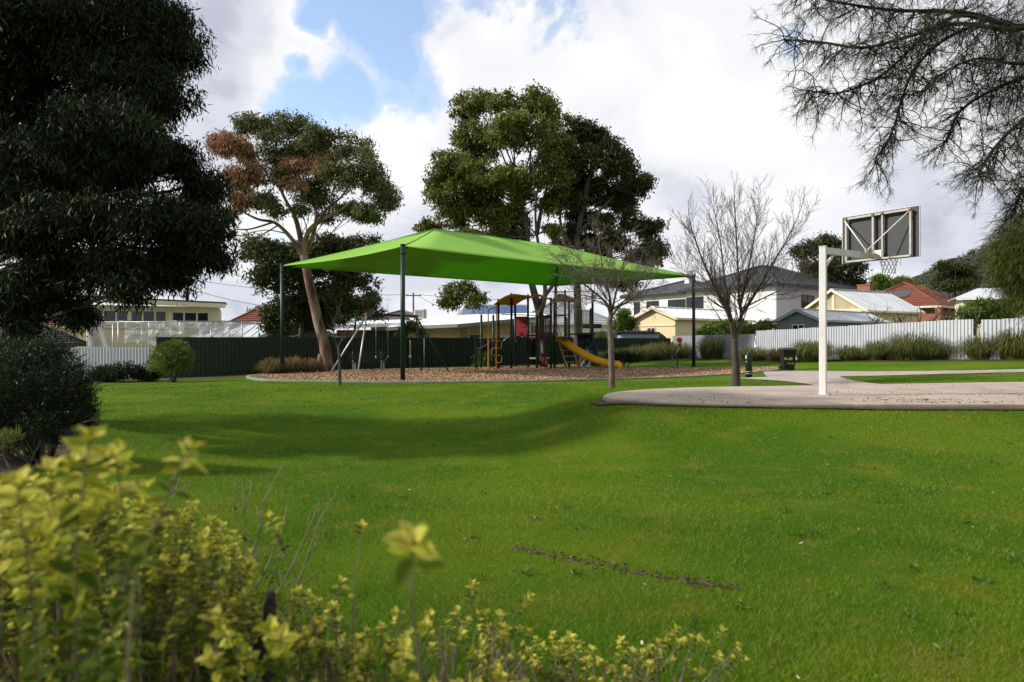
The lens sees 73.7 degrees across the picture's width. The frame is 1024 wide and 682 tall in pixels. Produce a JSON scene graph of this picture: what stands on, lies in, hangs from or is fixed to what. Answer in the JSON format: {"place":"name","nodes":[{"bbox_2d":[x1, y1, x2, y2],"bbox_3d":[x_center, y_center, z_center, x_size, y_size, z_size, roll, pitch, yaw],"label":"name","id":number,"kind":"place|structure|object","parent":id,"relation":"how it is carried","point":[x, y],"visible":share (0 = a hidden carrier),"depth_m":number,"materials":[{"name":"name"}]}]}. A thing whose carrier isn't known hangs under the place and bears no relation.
{"place":"outdoors","nodes":[
{"label":"outdoors","id":0,"kind":"place"},
{"bbox_2d":[0,347,1023,681],"bbox_3d":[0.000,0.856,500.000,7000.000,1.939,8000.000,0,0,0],"label":"lawn","id":1,"kind":"structure","parent":0,"point":[636,443],"depth_m":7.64,"materials":[{"name":"plant"}]},
{"bbox_2d":[0,425,25,484],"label":"shrub","id":2,"kind":"object","parent":1,"relation":"on","point":[3,433],"visible":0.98,"depth_m":7.60,"materials":[{"name":"green plant"}]},
{"bbox_2d":[0,416,73,475],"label":"garden bed","id":3,"kind":"object","parent":1,"relation":"on","point":[4,469],"visible":0.03,"depth_m":8.98,"materials":[{"name":"soil"}]},
{"bbox_2d":[0,327,108,464],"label":"needle shrub","id":4,"kind":"object","parent":3,"relation":"on","point":[32,392],"visible":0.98,"depth_m":8.82,"materials":[{"name":"green plant"}]},
{"bbox_2d":[0,0,243,343],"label":"willow leaved tree","id":5,"kind":"object","parent":3,"relation":"on","point":[85,146],"visible":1,"depth_m":10.97,"materials":[{"name":"green plant"}]},
{"bbox_2d":[0,323,86,346],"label":"shed","id":6,"kind":"structure","parent":1,"relation":"on","point":[60,334],"depth_m":40.26,"materials":[{"name":"metal"}]},
{"bbox_2d":[44,310,86,346],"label":"house","id":7,"kind":"structure","parent":1,"relation":"on","point":[62,328],"depth_m":47.83,"materials":[{"name":"ceramic"}]},
{"bbox_2d":[4,347,150,376],"bbox_3d":[-20.203,0.990,30.800,8.707,1.438,0.043,0,0,9],"label":"sheet fence","id":8,"kind":"object","parent":1,"relation":"on","point":[109,355],"visible":0.25,"depth_m":30.43,"materials":[{"name":"grey metal"}]},
{"bbox_2d":[0,425,255,681],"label":"golden shrub","id":9,"kind":"object","parent":1,"relation":"on","point":[67,579],"visible":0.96,"depth_m":1.53,"materials":[{"name":"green plant"}]},
{"bbox_2d":[81,291,226,362],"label":"house","id":10,"kind":"structure","parent":1,"relation":"on","point":[197,311],"depth_m":44.35,"materials":[{"name":"beige paint"}]},
{"bbox_2d":[93,309,127,324],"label":"window","id":11,"kind":"structure","parent":10,"relation":"in","point":[111,316],"depth_m":43.51,"materials":[{"name":"grey glass"}]},
{"bbox_2d":[131,310,166,324],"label":"window","id":12,"kind":"structure","parent":10,"relation":"in","point":[157,315],"depth_m":44.27,"materials":[{"name":"grey glass"}]},
{"bbox_2d":[171,311,209,324],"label":"window","id":13,"kind":"structure","parent":10,"relation":"in","point":[175,315],"depth_m":45.15,"materials":[{"name":"grey glass"}]},
{"bbox_2d":[81,375,246,382],"bbox_3d":[-13.815,1.567,29.548,11.157,0.144,5.671,0,0,-15],"label":"garden bed","id":14,"kind":"object","parent":1,"relation":"on","point":[160,379],"visible":0.3,"depth_m":29.13,"materials":[{"name":"soil"}]},
{"bbox_2d":[85,360,140,382],"bbox_3d":[-16.158,1.316,27.388,2.753,1.170,1.225,0,0,18],"label":"shrub","id":15,"kind":"object","parent":14,"relation":"on","point":[114,372],"visible":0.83,"depth_m":27.10,"materials":[{"name":"green plant"}]},
{"bbox_2d":[132,362,164,381],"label":"shrub","id":16,"kind":"object","parent":14,"relation":"on","point":[144,375],"visible":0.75,"depth_m":27.52,"materials":[{"name":"green plant"}]},
{"bbox_2d":[144,337,197,382],"bbox_3d":[-13.313,0.734,26.621,2.212,1.874,1.449,0,0,0],"label":"shrub","id":17,"kind":"object","parent":1,"relation":"on","point":[175,360],"visible":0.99,"depth_m":26.45,"materials":[{"name":"green plant"}]},
{"bbox_2d":[87,320,260,347],"bbox_3d":[-17.415,0.322,35.437,8.029,2.756,2.384,0,0,0],"label":"greenhouse","id":18,"kind":"object","parent":1,"relation":"on","point":[99,339],"visible":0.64,"depth_m":34.36,"materials":[{"name":"metal"}]},
{"bbox_2d":[191,323,264,336],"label":"shed","id":19,"kind":"structure","parent":1,"relation":"on","point":[250,330],"depth_m":44.23,"materials":[{"name":"metal"}]},
{"bbox_2d":[229,308,262,321],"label":"house","id":20,"kind":"structure","parent":1,"relation":"on","point":[251,316],"depth_m":61.66,"materials":[{"name":"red tile"}]},
{"bbox_2d":[161,465,336,624],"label":"dead twigs","id":21,"kind":"object","parent":1,"relation":"on","point":[259,529],"visible":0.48,"depth_m":2.98,"materials":[{"name":"brown wood"}]},
{"bbox_2d":[251,589,276,681],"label":"dead stump","id":22,"kind":"object","parent":1,"relation":"on","point":[270,603],"visible":0.51,"depth_m":1.98,"materials":[{"name":"brown wood"}]},
{"bbox_2d":[259,322,339,336],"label":"shed","id":23,"kind":"structure","parent":1,"relation":"on","point":[294,333],"depth_m":40.74,"materials":[{"name":"grey metal"}]},
{"bbox_2d":[202,107,404,371],"bbox_3d":[-10.132,-4.941,32.684,9.636,13.391,5.754,0,0,0],"label":"gum tree","id":24,"kind":"object","parent":1,"relation":"on","point":[308,153],"visible":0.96,"depth_m":31.72,"materials":[{"name":"green plant"}]},
{"bbox_2d":[233,228,385,336],"bbox_3d":[-11.963,-2.350,39.349,9.157,8.498,5.245,0,0,0],"label":"dense tree","id":25,"kind":"object","parent":1,"relation":"on","point":[269,256],"visible":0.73,"depth_m":38.64,"materials":[{"name":"green plant"}]},
{"bbox_2d":[329,297,374,385],"bbox_3d":[-5.375,0.079,22.922,1.735,3.141,1.224,0,0,0],"label":"bare tree","id":26,"kind":"object","parent":1,"relation":"on","point":[339,366],"visible":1,"depth_m":22.95,"materials":[{"name":"brown plant"}]},
{"bbox_2d":[328,286,393,334],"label":"tree","id":27,"kind":"object","parent":1,"relation":"on","point":[378,300],"visible":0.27,"depth_m":46.09,"materials":[{"name":"green plant"}]},
{"bbox_2d":[367,310,413,329],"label":"house","id":28,"kind":"structure","parent":1,"relation":"on","point":[397,312],"depth_m":67.28,"materials":[{"name":"white"}]},
{"bbox_2d":[392,317,429,337],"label":"shrub","id":29,"kind":"object","parent":1,"relation":"on","point":[410,326],"visible":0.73,"depth_m":40.70,"materials":[{"name":"green plant"}]},
{"bbox_2d":[156,337,670,377],"bbox_3d":[-1.498,0.715,42.147,37.280,1.910,0.082,0,0,-41],"label":"sheet fence","id":30,"kind":"object","parent":1,"relation":"on","point":[220,356],"visible":0.44,"depth_m":36.24,"materials":[{"name":"green metal"}]},
{"bbox_2d":[170,510,665,681],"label":"golden shrub","id":31,"kind":"object","parent":1,"relation":"on","point":[278,639],"visible":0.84,"depth_m":2.08,"materials":[{"name":"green plant"}]},
{"bbox_2d":[331,313,545,337],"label":"house","id":32,"kind":"structure","parent":1,"relation":"on","point":[461,326],"depth_m":50.24,"materials":[{"name":"white metal"}]},
{"bbox_2d":[366,332,385,337],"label":"window","id":33,"kind":"structure","parent":32,"relation":"in","point":[368,334],"depth_m":51.77,"materials":[{"name":"black glass"}]},
{"bbox_2d":[414,309,426,319],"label":"air cooler","id":34,"kind":"object","parent":32,"relation":"on","point":[421,313],"visible":0.84,"depth_m":53.13,"materials":[{"name":"metal"}]},
{"bbox_2d":[472,350,495,366],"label":"shrub","id":35,"kind":"object","parent":1,"relation":"on","point":[484,357],"visible":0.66,"depth_m":37.85,"materials":[{"name":"green plant"}]},
{"bbox_2d":[280,228,696,379],"bbox_3d":[-0.225,-1.708,33.800,19.316,6.876,9.534,0,0,-44],"label":"shade sail","id":36,"kind":"object","parent":1,"relation":"on","point":[439,253],"visible":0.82,"depth_m":33.07,"materials":[{"name":"green fabric"}]},
{"bbox_2d":[457,304,526,314],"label":"house","id":37,"kind":"structure","parent":1,"relation":"on","point":[520,308],"depth_m":69.05,"materials":[{"name":"grey metal"}]},
{"bbox_2d":[411,79,579,363],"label":"broad tree","id":38,"kind":"object","parent":1,"relation":"on","point":[469,179],"visible":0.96,"depth_m":43.57,"materials":[{"name":"green plant"}]},
{"bbox_2d":[250,365,777,380],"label":"bark chips","id":39,"kind":"object","parent":1,"relation":"on","point":[362,375],"visible":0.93,"depth_m":29.65,"materials":[{"name":"brown wood"}]},
{"bbox_2d":[254,356,285,373],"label":"grass clump","id":40,"kind":"object","parent":39,"relation":"on","point":[271,367],"visible":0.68,"depth_m":30.58,"materials":[{"name":"plant"}]},
{"bbox_2d":[276,355,309,373],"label":"grass clump","id":41,"kind":"object","parent":39,"relation":"on","point":[291,365],"visible":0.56,"depth_m":31.10,"materials":[{"name":"plant"}]},
{"bbox_2d":[298,357,326,372],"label":"grass clump","id":42,"kind":"object","parent":39,"relation":"on","point":[312,365],"visible":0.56,"depth_m":31.70,"materials":[{"name":"plant"}]},
{"bbox_2d":[349,352,386,369],"bbox_3d":[-7.162,1.026,34.025,1.800,0.956,0.545,0,0,-26],"label":"park bench","id":43,"kind":"object","parent":39,"relation":"on","point":[353,356],"visible":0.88,"depth_m":34.11,"materials":[{"name":"metal"}]},
{"bbox_2d":[329,313,448,374],"bbox_3d":[-5.450,0.165,30.951,1.986,2.806,5.516,0,0,40],"label":"swing","id":44,"kind":"object","parent":39,"relation":"on","point":[414,316],"visible":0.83,"depth_m":30.90,"materials":[{"name":"black paint"}]},
{"bbox_2d":[475,290,621,368],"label":"play tower","id":45,"kind":"structure","parent":39,"relation":"on","point":[584,349],"depth_m":36.82,"materials":[{"name":"blue metal"}]},
{"bbox_2d":[670,337,682,367],"bbox_3d":[8.646,0.628,35.700,0.720,1.670,0.720,0,0,0],"label":"spinner","id":46,"kind":"object","parent":39,"relation":"on","point":[679,339],"visible":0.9,"depth_m":35.67,"materials":[{"name":"black paint"}]},
{"bbox_2d":[246,365,782,382],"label":"kerb","id":47,"kind":"structure","parent":1,"relation":"on","point":[350,381],"depth_m":25.34,"materials":[{"name":"grey concrete"}]},
{"bbox_2d":[529,302,613,337],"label":"house","id":48,"kind":"structure","parent":1,"relation":"on","point":[600,319],"depth_m":70.60,"materials":[{"name":"grey metal"}]},
{"bbox_2d":[154,382,1014,677],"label":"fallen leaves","id":49,"kind":"object","parent":1,"relation":"on","point":[650,540],"visible":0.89,"depth_m":4.22,"materials":[{"name":"brown plant"}]},
{"bbox_2d":[169,397,1018,660],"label":"weeds","id":50,"kind":"object","parent":1,"relation":"on","point":[913,613],"visible":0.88,"depth_m":4.51,"materials":[{"name":"green plant"}]},
{"bbox_2d":[535,210,670,388],"bbox_3d":[2.665,-1.154,19.884,4.053,5.625,2.969,0,0,10],"label":"bare tree","id":51,"kind":"object","parent":1,"relation":"on","point":[611,306],"visible":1,"depth_m":19.82,"materials":[{"name":"grey plant"}]},
{"bbox_2d":[465,623,749,681],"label":"golden shrub","id":52,"kind":"object","parent":1,"relation":"on","point":[534,660],"visible":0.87,"depth_m":2.66,"materials":[{"name":"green plant"}]},
{"bbox_2d":[548,112,671,363],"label":"broad tree","id":53,"kind":"object","parent":1,"relation":"on","point":[605,152],"visible":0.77,"depth_m":45.64,"materials":[{"name":"green plant"}]},
{"bbox_2d":[594,330,650,337],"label":"paling fence","id":54,"kind":"object","parent":1,"relation":"on","point":[596,332],"visible":0.19,"depth_m":57.08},
{"bbox_2d":[602,347,643,365],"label":"shrub","id":55,"kind":"object","parent":1,"relation":"on","point":[618,355],"visible":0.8,"depth_m":39.42,"materials":[{"name":"green plant"}]},
{"bbox_2d":[612,307,637,335],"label":"shrub","id":56,"kind":"object","parent":1,"relation":"on","point":[623,321],"visible":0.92,"depth_m":60.58,"materials":[{"name":"green plant"}]},
{"bbox_2d":[511,543,744,591],"bbox_3d":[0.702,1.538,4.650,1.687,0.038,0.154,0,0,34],"label":"bare earth","id":57,"kind":"structure","parent":1,"relation":"on","point":[638,572],"depth_m":4.54,"materials":[{"name":"soil"}]},
{"bbox_2d":[614,332,659,337],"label":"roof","id":58,"kind":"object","parent":1,"relation":"on","point":[637,334],"visible":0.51,"depth_m":54.50,"materials":[{"name":"grey metal"}]},
{"bbox_2d":[631,306,755,341],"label":"garage","id":59,"kind":"structure","parent":1,"relation":"on","point":[671,322],"depth_m":59.25,"materials":[{"name":"white metal"}]},
{"bbox_2d":[673,334,753,358],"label":"sheet fence","id":60,"kind":"object","parent":1,"relation":"on","point":[745,341],"visible":0.38,"depth_m":45.57,"materials":[{"name":"grey metal"}]},
{"bbox_2d":[695,317,748,334],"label":"shrub","id":61,"kind":"object","parent":1,"relation":"on","point":[716,328],"visible":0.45,"depth_m":52.20,"materials":[{"name":"green plant"}]},
{"bbox_2d":[620,265,856,346],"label":"house","id":62,"kind":"structure","parent":1,"relation":"on","point":[677,295],"depth_m":73.47,"materials":[{"name":"grey metal"}]},
{"bbox_2d":[668,299,685,307],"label":"window","id":63,"kind":"structure","parent":62,"relation":"in","point":[676,302],"depth_m":80.87,"materials":[{"name":"grey glass"}]},
{"bbox_2d":[686,296,703,308],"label":"window","id":64,"kind":"structure","parent":62,"relation":"in","point":[698,304],"depth_m":76.99,"materials":[{"name":"grey glass"}]},
{"bbox_2d":[801,295,813,307],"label":"window","id":65,"kind":"structure","parent":62,"relation":"in","point":[806,300],"depth_m":71.36,"materials":[{"name":"grey glass"}]},
{"bbox_2d":[661,172,834,386],"bbox_3d":[7.508,-2.077,22.173,5.159,7.413,3.427,0,0,6],"label":"bare tree","id":66,"kind":"object","parent":1,"relation":"on","point":[721,294],"visible":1,"depth_m":21.92,"materials":[{"name":"grey plant"}]},
{"bbox_2d":[745,352,751,377],"bbox_3d":[9.224,0.980,26.600,0.271,1.085,0.266,0,0,0],"label":"bollard","id":67,"kind":"object","parent":1,"relation":"on","point":[748,364],"visible":0.9,"depth_m":26.49,"materials":[{"name":"green metal"}]},
{"bbox_2d":[739,318,782,348],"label":"shrub","id":68,"kind":"object","parent":1,"relation":"on","point":[755,326],"visible":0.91,"depth_m":44.35,"materials":[{"name":"green plant"}]},
{"bbox_2d":[778,347,797,369],"bbox_3d":[12.200,0.789,30.218,0.636,1.000,0.760,0,0,6],"label":"wheelie bin","id":69,"kind":"object","parent":1,"relation":"on","point":[787,357],"visible":0.99,"depth_m":29.93,"materials":[{"name":"green plastic"}]},
{"bbox_2d":[592,399,1023,409],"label":"bare earth","id":70,"kind":"structure","parent":1,"relation":"on","point":[601,401],"depth_m":12.06,"materials":[{"name":"soil"}]},
{"bbox_2d":[603,382,1023,408],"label":"court slab","id":71,"kind":"structure","parent":1,"relation":"on","point":[798,395],"depth_m":13.97,"materials":[{"name":"concrete"}]},
{"bbox_2d":[640,384,1023,403],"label":"leaf litter","id":72,"kind":"object","parent":71,"relation":"on","point":[892,397],"visible":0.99,"depth_m":12.97,"materials":[{"name":"brown plant"}]},
{"bbox_2d":[814,205,920,395],"bbox_3d":[7.713,-0.888,14.619,1.660,4.006,2.774,0,0,38],"label":"basketball goal","id":73,"kind":"object","parent":71,"relation":"on","point":[891,234],"visible":1,"depth_m":14.86,"materials":[{"name":"white paint"}]},
{"bbox_2d":[632,357,1023,361],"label":"garden bed","id":74,"kind":"object","parent":1,"relation":"on","point":[690,358],"visible":0.3,"depth_m":34.07,"materials":[{"name":"soil"}]},
{"bbox_2d":[614,347,638,361],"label":"grass clump","id":75,"kind":"object","parent":74,"relation":"on","point":[615,350],"visible":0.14,"depth_m":47.00,"materials":[{"name":"green plant"}]},
{"bbox_2d":[628,343,665,360],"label":"grass clump","id":76,"kind":"object","parent":74,"relation":"on","point":[648,354],"visible":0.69,"depth_m":47.90,"materials":[{"name":"green plant"}]},
{"bbox_2d":[642,340,686,359],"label":"grass clump","id":77,"kind":"object","parent":74,"relation":"on","point":[664,348],"visible":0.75,"depth_m":48.88,"materials":[{"name":"green plant"}]},
{"bbox_2d":[671,341,695,357],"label":"grass clump","id":78,"kind":"object","parent":74,"relation":"on","point":[683,353],"visible":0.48,"depth_m":50.00,"materials":[{"name":"green plant"}]},
{"bbox_2d":[681,331,728,358],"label":"grass clump","id":79,"kind":"object","parent":74,"relation":"on","point":[708,349],"visible":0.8,"depth_m":45.87,"materials":[{"name":"green plant"}]},
{"bbox_2d":[725,345,768,360],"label":"grass clump","id":80,"kind":"object","parent":74,"relation":"on","point":[758,354],"visible":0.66,"depth_m":40.27,"materials":[{"name":"green plant"}]},
{"bbox_2d":[763,347,779,360],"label":"grass clump","id":81,"kind":"object","parent":74,"relation":"on","point":[774,354],"visible":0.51,"depth_m":38.76,"materials":[{"name":"plant"}]},
{"bbox_2d":[774,338,848,361],"bbox_3d":[16.023,0.449,36.377,4.564,1.304,4.535,0,0,0],"label":"grass clump","id":82,"kind":"object","parent":74,"relation":"on","point":[807,352],"visible":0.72,"depth_m":35.81,"materials":[{"name":"green plant"}]},
{"bbox_2d":[829,344,870,360],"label":"grass clump","id":83,"kind":"object","parent":74,"relation":"on","point":[853,352],"visible":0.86,"depth_m":35.01,"materials":[{"name":"green plant"}]},
{"bbox_2d":[858,339,893,359],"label":"grass clump","id":84,"kind":"object","parent":74,"relation":"on","point":[880,354],"visible":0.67,"depth_m":34.29,"materials":[{"name":"green plant"}]},
{"bbox_2d":[862,330,952,359],"bbox_3d":[19.515,0.164,33.214,5.148,1.521,5.088,0,0,0],"label":"grass clump","id":85,"kind":"object","parent":74,"relation":"on","point":[904,349],"visible":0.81,"depth_m":32.50,"materials":[{"name":"green plant"}]},
{"bbox_2d":[916,339,965,359],"bbox_3d":[20.484,0.386,32.383,3.236,0.983,3.220,0,0,0],"label":"grass clump","id":86,"kind":"object","parent":74,"relation":"on","point":[938,353],"visible":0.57,"depth_m":31.94,"materials":[{"name":"green plant"}]},
{"bbox_2d":[949,333,1011,359],"bbox_3d":[21.372,0.212,31.021,3.764,1.240,3.623,0,0,0],"label":"grass clump","id":87,"kind":"object","parent":74,"relation":"on","point":[980,354],"visible":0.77,"depth_m":30.53,"materials":[{"name":"green plant"}]},
{"bbox_2d":[974,326,1023,359],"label":"grass clump","id":88,"kind":"object","parent":74,"relation":"on","point":[1009,342],"visible":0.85,"depth_m":29.40,"materials":[{"name":"green plant"}]},
{"bbox_2d":[786,229,875,286],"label":"gum tree","id":89,"kind":"object","parent":1,"relation":"on","point":[837,270],"visible":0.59,"depth_m":77.07,"materials":[{"name":"green plant"}]},
{"bbox_2d":[772,308,890,329],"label":"shed","id":90,"kind":"structure","parent":1,"relation":"on","point":[796,318],"depth_m":45.68,"materials":[{"name":"metal"}]},
{"bbox_2d":[756,319,972,358],"bbox_3d":[17.954,0.113,36.492,0.045,2.197,12.500,0,0,-28],"label":"sheet fence","id":91,"kind":"object","parent":1,"relation":"on","point":[945,331],"visible":0.56,"depth_m":35.38,"materials":[{"name":"grey metal"}]},
{"bbox_2d":[805,288,925,322],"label":"house","id":92,"kind":"structure","parent":1,"relation":"on","point":[852,300],"depth_m":54.32,"materials":[{"name":"metal"}]},
{"bbox_2d":[745,0,1023,255],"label":"she oak","id":93,"kind":"object","parent":1,"relation":"on","point":[1007,29],"visible":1,"depth_m":9.34,"materials":[{"name":"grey plant"}]},
{"bbox_2d":[866,272,902,290],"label":"tree","id":94,"kind":"object","parent":1,"relation":"on","point":[882,282],"visible":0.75,"depth_m":109.91,"materials":[{"name":"green plant"}]},
{"bbox_2d":[856,277,954,331],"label":"house","id":95,"kind":"structure","parent":1,"relation":"on","point":[908,292],"depth_m":61.53,"materials":[{"name":"red brick"}]},
{"bbox_2d":[891,275,926,285],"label":"tree","id":96,"kind":"object","parent":1,"relation":"on","point":[906,279],"visible":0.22,"depth_m":116.50,"materials":[{"name":"green plant"}]},
{"bbox_2d":[864,298,980,331],"bbox_3d":[21.348,-1.263,35.841,2.600,2.146,6.166,0,0,-41],"label":"bare vine","id":97,"kind":"object","parent":1,"relation":"on","point":[901,321],"visible":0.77,"depth_m":35.65,"materials":[{"name":"red plant"}]},
{"bbox_2d":[927,258,984,297],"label":"cedar tree","id":98,"kind":"object","parent":1,"relation":"on","point":[947,274],"visible":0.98,"depth_m":104.66,"materials":[{"name":"green plant"}]},
{"bbox_2d":[948,288,1023,336],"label":"shed","id":99,"kind":"structure","parent":1,"relation":"on","point":[968,297],"depth_m":45.51,"materials":[{"name":"metal"}]},
{"bbox_2d":[952,296,1020,338],"bbox_3d":[24.846,-0.832,35.618,4.422,3.145,2.339,0,0,0],"label":"shrub","id":100,"kind":"object","parent":1,"relation":"on","point":[983,305],"visible":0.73,"depth_m":35.23,"materials":[{"name":"green plant"}]},
{"bbox_2d":[963,197,1023,330],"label":"she oak","id":101,"kind":"object","parent":1,"relation":"on","point":[1005,264],"visible":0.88,"depth_m":14.46,"materials":[{"name":"green plant"}]},
{"bbox_2d":[981,318,1023,358],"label":"sheet fence","id":102,"kind":"object","parent":1,"relation":"on","point":[989,327],"visible":0.41,"depth_m":30.25,"materials":[{"name":"grey metal"}]},
{"bbox_2d":[0,0,1023,337],"label":"sky","id":103,"kind":"structure","parent":0,"point":[677,80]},
{"bbox_2d":[743,374,874,384],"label":"path","id":104,"kind":"structure","parent":0,"point":[834,379],"depth_m":23.91,"materials":[{"name":"concrete"}]},
{"bbox_2d":[763,369,1023,376],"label":"path","id":105,"kind":"structure","parent":0,"point":[838,373],"depth_m":25.28,"materials":[{"name":"concrete"}]},
{"bbox_2d":[911,253,1002,297],"bbox_3d":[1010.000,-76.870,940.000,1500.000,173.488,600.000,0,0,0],"label":"hill","id":106,"kind":"structure","parent":0,"point":[943,292],"depth_m":716.64,"materials":[{"name":"green plant"}]},
{"bbox_2d":[913,243,997,298],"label":"scrub","id":107,"kind":"object","parent":106,"relation":"on","point":[927,276],"visible":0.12,"depth_m":760.31,"materials":[{"name":"green plant"}]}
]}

